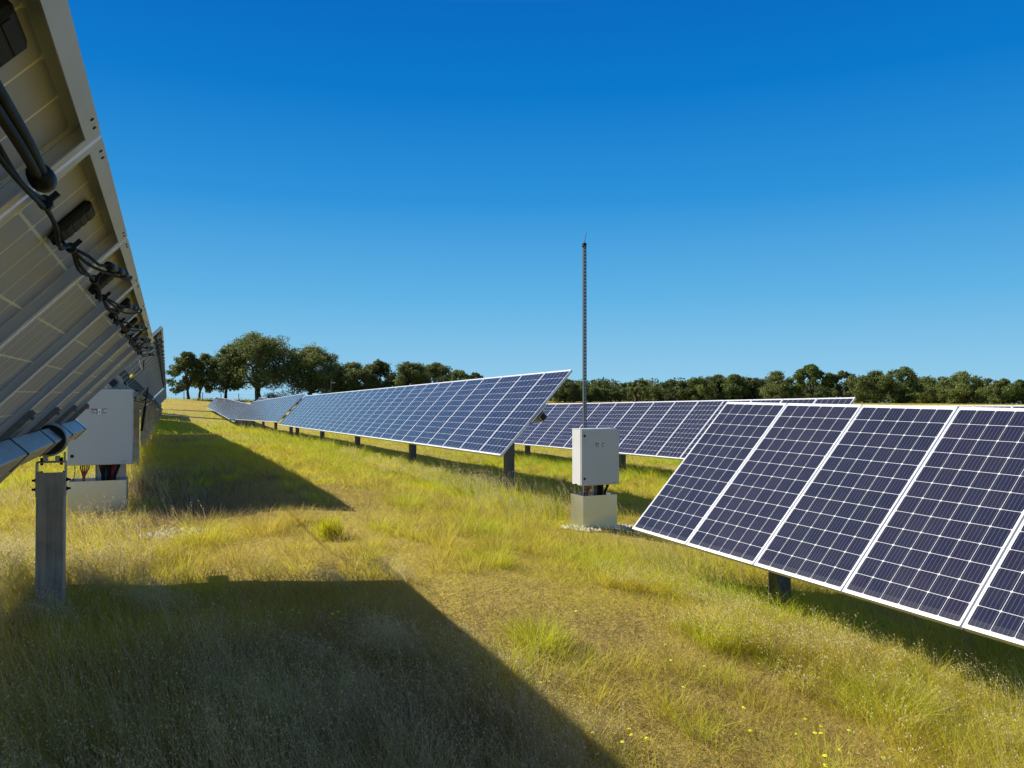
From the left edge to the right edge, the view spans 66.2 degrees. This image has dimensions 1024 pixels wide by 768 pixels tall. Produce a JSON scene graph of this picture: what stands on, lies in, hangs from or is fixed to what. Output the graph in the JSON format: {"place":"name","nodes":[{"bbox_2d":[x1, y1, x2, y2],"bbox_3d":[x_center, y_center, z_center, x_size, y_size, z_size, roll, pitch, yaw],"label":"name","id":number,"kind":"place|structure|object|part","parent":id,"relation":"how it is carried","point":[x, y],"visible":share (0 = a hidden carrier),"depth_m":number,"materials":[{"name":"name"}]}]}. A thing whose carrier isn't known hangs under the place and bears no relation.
{"place":"outdoors","nodes":[
{"label":"outdoors","id":0,"kind":"place"},
{"bbox_2d":[139,527,211,539],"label":"gravel","id":1,"kind":"structure","parent":0,"point":[169,532],"depth_m":8.27,"materials":[{"name":"stone"}]},
{"bbox_2d":[0,397,1023,767],"bbox_3d":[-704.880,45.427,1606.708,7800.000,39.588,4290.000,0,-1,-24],"label":"ground","id":2,"kind":"structure","parent":0,"point":[408,595],"depth_m":5.57,"materials":[{"name":"green plant"}]},
{"bbox_2d":[0,0,154,620],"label":"solar tracker","id":3,"kind":"object","parent":2,"relation":"on","point":[76,336],"visible":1,"depth_m":2.13,"materials":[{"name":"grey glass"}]},
{"bbox_2d":[67,389,133,518],"bbox_3d":[-5.468,1.055,10.422,0.792,1.964,0.459,0,-1,-24],"label":"electrical cabinet","id":4,"kind":"object","parent":2,"relation":"on","point":[103,443],"visible":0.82,"depth_m":10.27,"materials":[{"name":"paint"}]},
{"bbox_3d":[-5.374,0.568,10.255,0.750,0.972,0.045,0,-1,-24],"label":"door","id":5,"kind":"part","parent":4,"relation":"part of","materials":[{"name":"paint"}]},
{"bbox_2d":[103,326,165,476],"bbox_3d":[-10.397,0.843,21.837,1.393,2.967,32.369,0,-1,-24],"label":"solar tracker","id":6,"kind":"object","parent":2,"relation":"on","point":[144,378],"visible":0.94,"depth_m":17.78,"materials":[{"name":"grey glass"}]},
{"bbox_2d":[140,388,166,430],"bbox_3d":[-22.627,1.601,49.727,1.382,2.566,27.570,0,-1,-24],"label":"solar tracker","id":7,"kind":"object","parent":2,"relation":"on","point":[159,398],"visible":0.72,"depth_m":44.55,"materials":[{"name":"grey glass"}]},
{"bbox_2d":[165,351,208,398],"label":"tree","id":8,"kind":"object","parent":2,"relation":"on","point":[185,360],"visible":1,"depth_m":126.90,"materials":[{"name":"green plant"}]},
{"bbox_2d":[161,408,221,415],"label":"drive shaft","id":9,"kind":"object","parent":2,"relation":"on","point":[185,410],"visible":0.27,"depth_m":87.51,"materials":[{"name":"metal"}]},
{"bbox_2d":[159,413,242,426],"bbox_3d":[-25.013,3.054,63.242,6.427,1.439,0.180,0,-1,-24],"label":"drive shaft","id":10,"kind":"object","parent":2,"relation":"on","point":[160,414],"visible":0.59,"depth_m":63.20,"materials":[{"name":"metal"}]},
{"bbox_2d":[192,353,224,398],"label":"tree","id":11,"kind":"object","parent":2,"relation":"on","point":[206,367],"visible":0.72,"depth_m":130.97,"materials":[{"name":"green plant"}]},
{"bbox_2d":[207,397,227,415],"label":"solar tracker","id":12,"kind":"object","parent":2,"relation":"on","point":[216,404],"visible":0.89,"depth_m":98.04,"materials":[{"name":"blue glass"}]},
{"bbox_2d":[208,344,247,398],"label":"tree","id":13,"kind":"object","parent":2,"relation":"on","point":[236,360],"visible":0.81,"depth_m":129.59,"materials":[{"name":"green plant"}]},
{"bbox_2d":[165,392,290,400],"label":"wire fence","id":14,"kind":"object","parent":2,"relation":"on","point":[228,394],"visible":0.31,"depth_m":125.47,"materials":[{"name":"grey metal"}]},
{"bbox_2d":[216,399,249,426],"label":"solar tracker","id":15,"kind":"object","parent":2,"relation":"on","point":[231,409],"visible":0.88,"depth_m":74.59,"materials":[{"name":"blue glass"}]},
{"bbox_2d":[214,331,301,400],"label":"tree","id":16,"kind":"object","parent":2,"relation":"on","point":[260,354],"visible":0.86,"depth_m":131.86,"materials":[{"name":"green plant"}]},
{"bbox_2d":[235,393,304,436],"bbox_3d":[-16.361,2.160,51.479,1.372,3.008,26.559,0,-1,-24],"label":"solar tracker","id":17,"kind":"object","parent":2,"relation":"on","point":[275,410],"visible":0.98,"depth_m":46.93,"materials":[{"name":"blue glass"}]},
{"bbox_2d":[261,390,294,398],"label":"shrub","id":18,"kind":"object","parent":2,"relation":"on","point":[275,396],"visible":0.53,"depth_m":136.05,"materials":[{"name":"green plant"}]},
{"bbox_2d":[277,342,343,394],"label":"tree","id":19,"kind":"object","parent":2,"relation":"on","point":[306,361],"visible":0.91,"depth_m":134.23,"materials":[{"name":"green plant"}]},
{"bbox_2d":[310,511,349,540],"bbox_3d":[-1.843,1.420,7.900,0.401,0.308,0.364,0,-1,-24],"label":"weed plant","id":20,"kind":"object","parent":2,"relation":"on","point":[329,523],"visible":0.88,"depth_m":7.86,"materials":[{"name":"green plant"}]},
{"bbox_2d":[334,361,373,391],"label":"tree","id":21,"kind":"object","parent":2,"relation":"on","point":[352,372],"visible":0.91,"depth_m":134.38,"materials":[{"name":"green plant"}]},
{"bbox_2d":[357,358,397,389],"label":"tree","id":22,"kind":"object","parent":2,"relation":"on","point":[379,368],"visible":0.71,"depth_m":136.80,"materials":[{"name":"green plant"}]},
{"bbox_2d":[390,361,431,386],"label":"tree","id":23,"kind":"object","parent":2,"relation":"on","point":[407,372],"visible":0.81,"depth_m":135.18,"materials":[{"name":"green plant"}]},
{"bbox_2d":[278,370,572,492],"bbox_3d":[-5.258,1.359,26.173,1.371,2.820,28.441,0,-1,-24],"label":"solar tracker","id":24,"kind":"object","parent":2,"relation":"on","point":[494,416],"visible":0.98,"depth_m":17.46,"materials":[{"name":"blue glass"}]},
{"bbox_2d":[411,362,452,383],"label":"tree","id":25,"kind":"object","parent":2,"relation":"on","point":[437,372],"visible":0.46,"depth_m":139.06,"materials":[{"name":"green plant"}]},
{"bbox_2d":[448,368,469,380],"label":"tree","id":26,"kind":"object","parent":2,"relation":"on","point":[455,374],"visible":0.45,"depth_m":137.17,"materials":[{"name":"green plant"}]},
{"bbox_2d":[469,372,483,378],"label":"tree","id":27,"kind":"object","parent":2,"relation":"on","point":[473,375],"visible":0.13,"depth_m":140.50,"materials":[{"name":"green plant"}]},
{"bbox_2d":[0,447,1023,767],"bbox_3d":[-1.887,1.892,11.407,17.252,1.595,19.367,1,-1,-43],"label":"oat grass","id":28,"kind":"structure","parent":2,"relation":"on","point":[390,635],"depth_m":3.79,"materials":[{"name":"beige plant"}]},
{"bbox_2d":[552,379,582,402],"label":"tree","id":29,"kind":"object","parent":2,"relation":"on","point":[568,387],"visible":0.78,"depth_m":132.70,"materials":[{"name":"green plant"}]},
{"bbox_2d":[582,235,586,495],"bbox_3d":[1.053,0.065,11.403,0.073,4.544,0.052,0,-1,-24],"label":"antenna mast","id":30,"kind":"object","parent":2,"relation":"on","point":[584,323],"visible":0.63,"depth_m":11.40,"materials":[{"name":"metal"}]},
{"bbox_2d":[573,384,608,401],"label":"tree","id":31,"kind":"object","parent":2,"relation":"on","point":[595,393],"visible":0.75,"depth_m":135.75,"materials":[{"name":"green plant"}]},
{"bbox_2d":[571,428,618,529],"bbox_3d":[1.173,1.457,11.221,0.639,1.648,0.370,0,-1,-24],"label":"electrical cabinet","id":32,"kind":"object","parent":2,"relation":"on","point":[595,458],"visible":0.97,"depth_m":11.08,"materials":[{"name":"paint"}]},
{"bbox_3d":[1.248,1.033,11.087,0.605,0.784,0.036,0,-1,-24],"label":"door","id":33,"kind":"part","parent":32,"relation":"part of","materials":[{"name":"paint"}]},
{"bbox_2d":[599,389,624,401],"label":"tree","id":34,"kind":"object","parent":2,"relation":"on","point":[614,395],"visible":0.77,"depth_m":138.99,"materials":[{"name":"green plant"}]},
{"bbox_2d":[601,523,633,531],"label":"gravel","id":35,"kind":"structure","parent":2,"relation":"on","point":[629,528],"depth_m":11.20,"materials":[{"name":"grey gravel"}]},
{"bbox_2d":[619,380,662,401],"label":"tree","id":36,"kind":"object","parent":2,"relation":"on","point":[634,388],"visible":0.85,"depth_m":141.68,"materials":[{"name":"green plant"}]},
{"bbox_2d":[648,379,694,401],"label":"tree","id":37,"kind":"object","parent":2,"relation":"on","point":[679,394],"visible":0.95,"depth_m":136.59,"materials":[{"name":"green plant"}]},
{"bbox_2d":[328,376,1017,403],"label":"distant woodland","id":38,"kind":"object","parent":2,"relation":"on","point":[603,383],"visible":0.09,"depth_m":144.65,"materials":[{"name":"green plant"}]},
{"bbox_2d":[515,397,855,471],"bbox_3d":[0.583,1.821,28.358,1.403,2.716,28.580,0,-1,-24],"label":"solar tracker","id":39,"kind":"object","parent":2,"relation":"on","point":[676,430],"visible":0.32,"depth_m":21.48,"materials":[{"name":"blue glass"}]},
{"bbox_2d":[684,376,724,400],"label":"tree","id":40,"kind":"object","parent":2,"relation":"on","point":[698,393],"visible":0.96,"depth_m":134.83,"materials":[{"name":"green plant"}]},
{"bbox_2d":[705,374,727,399],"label":"tree","id":41,"kind":"object","parent":2,"relation":"on","point":[716,379],"visible":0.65,"depth_m":138.96,"materials":[{"name":"green plant"}]},
{"bbox_2d":[719,374,750,399],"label":"tree","id":42,"kind":"object","parent":2,"relation":"on","point":[731,391],"visible":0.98,"depth_m":136.89,"materials":[{"name":"green plant"}]},
{"bbox_2d":[739,375,768,399],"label":"tree","id":43,"kind":"object","parent":2,"relation":"on","point":[753,382],"visible":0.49,"depth_m":139.11,"materials":[{"name":"green plant"}]},
{"bbox_2d":[755,370,794,398],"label":"tree","id":44,"kind":"object","parent":2,"relation":"on","point":[777,381],"visible":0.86,"depth_m":132.80,"materials":[{"name":"green plant"}]},
{"bbox_2d":[778,363,835,398],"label":"tree","id":45,"kind":"object","parent":2,"relation":"on","point":[812,373],"visible":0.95,"depth_m":131.14,"materials":[{"name":"green plant"}]},
{"bbox_2d":[632,402,1023,648],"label":"solar tracker","id":46,"kind":"object","parent":2,"relation":"on","point":[917,511],"visible":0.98,"depth_m":6.65,"materials":[{"name":"blue glass"}]},
{"bbox_2d":[822,370,869,397],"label":"tree","id":47,"kind":"object","parent":2,"relation":"on","point":[848,384],"visible":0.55,"depth_m":130.12,"materials":[{"name":"green plant"}]},
{"bbox_2d":[850,369,907,402],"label":"tree","id":48,"kind":"object","parent":2,"relation":"on","point":[876,382],"visible":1,"depth_m":120.60,"materials":[{"name":"green plant"}]},
{"bbox_2d":[886,366,925,402],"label":"tree","id":49,"kind":"object","parent":2,"relation":"on","point":[910,380],"visible":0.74,"depth_m":122.91,"materials":[{"name":"green plant"}]},
{"bbox_2d":[906,375,956,403],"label":"tree","id":50,"kind":"object","parent":2,"relation":"on","point":[930,389],"visible":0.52,"depth_m":126.49,"materials":[{"name":"green plant"}]},
{"bbox_2d":[933,370,994,403],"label":"tree","id":51,"kind":"object","parent":2,"relation":"on","point":[959,381],"visible":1,"depth_m":117.31,"materials":[{"name":"green plant"}]},
{"bbox_2d":[944,405,1023,407],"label":"solar tracker","id":52,"kind":"object","parent":2,"relation":"on","point":[1005,406],"visible":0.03,"depth_m":19.61,"materials":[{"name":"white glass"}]},
{"bbox_2d":[980,378,999,403],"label":"tree","id":53,"kind":"object","parent":2,"relation":"on","point":[987,382],"visible":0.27,"depth_m":129.60,"materials":[{"name":"green plant"}]},
{"bbox_2d":[987,378,1010,403],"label":"tree","id":54,"kind":"object","parent":2,"relation":"on","point":[997,385],"visible":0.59,"depth_m":121.79,"materials":[{"name":"green plant"}]},
{"bbox_2d":[998,379,1023,403],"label":"tree","id":55,"kind":"object","parent":2,"relation":"on","point":[1014,392],"visible":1,"depth_m":117.24,"materials":[{"name":"green plant"}]},
{"bbox_2d":[68,0,1023,403],"label":"sky","id":56,"kind":"structure","parent":0,"point":[754,188],"materials":[{"name":"blue"}]},
{"bbox_2d":[561,524,601,532],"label":"gravel","id":57,"kind":"structure","parent":0,"point":[593,528],"depth_m":10.82,"materials":[{"name":"beige gravel"}]}
]}

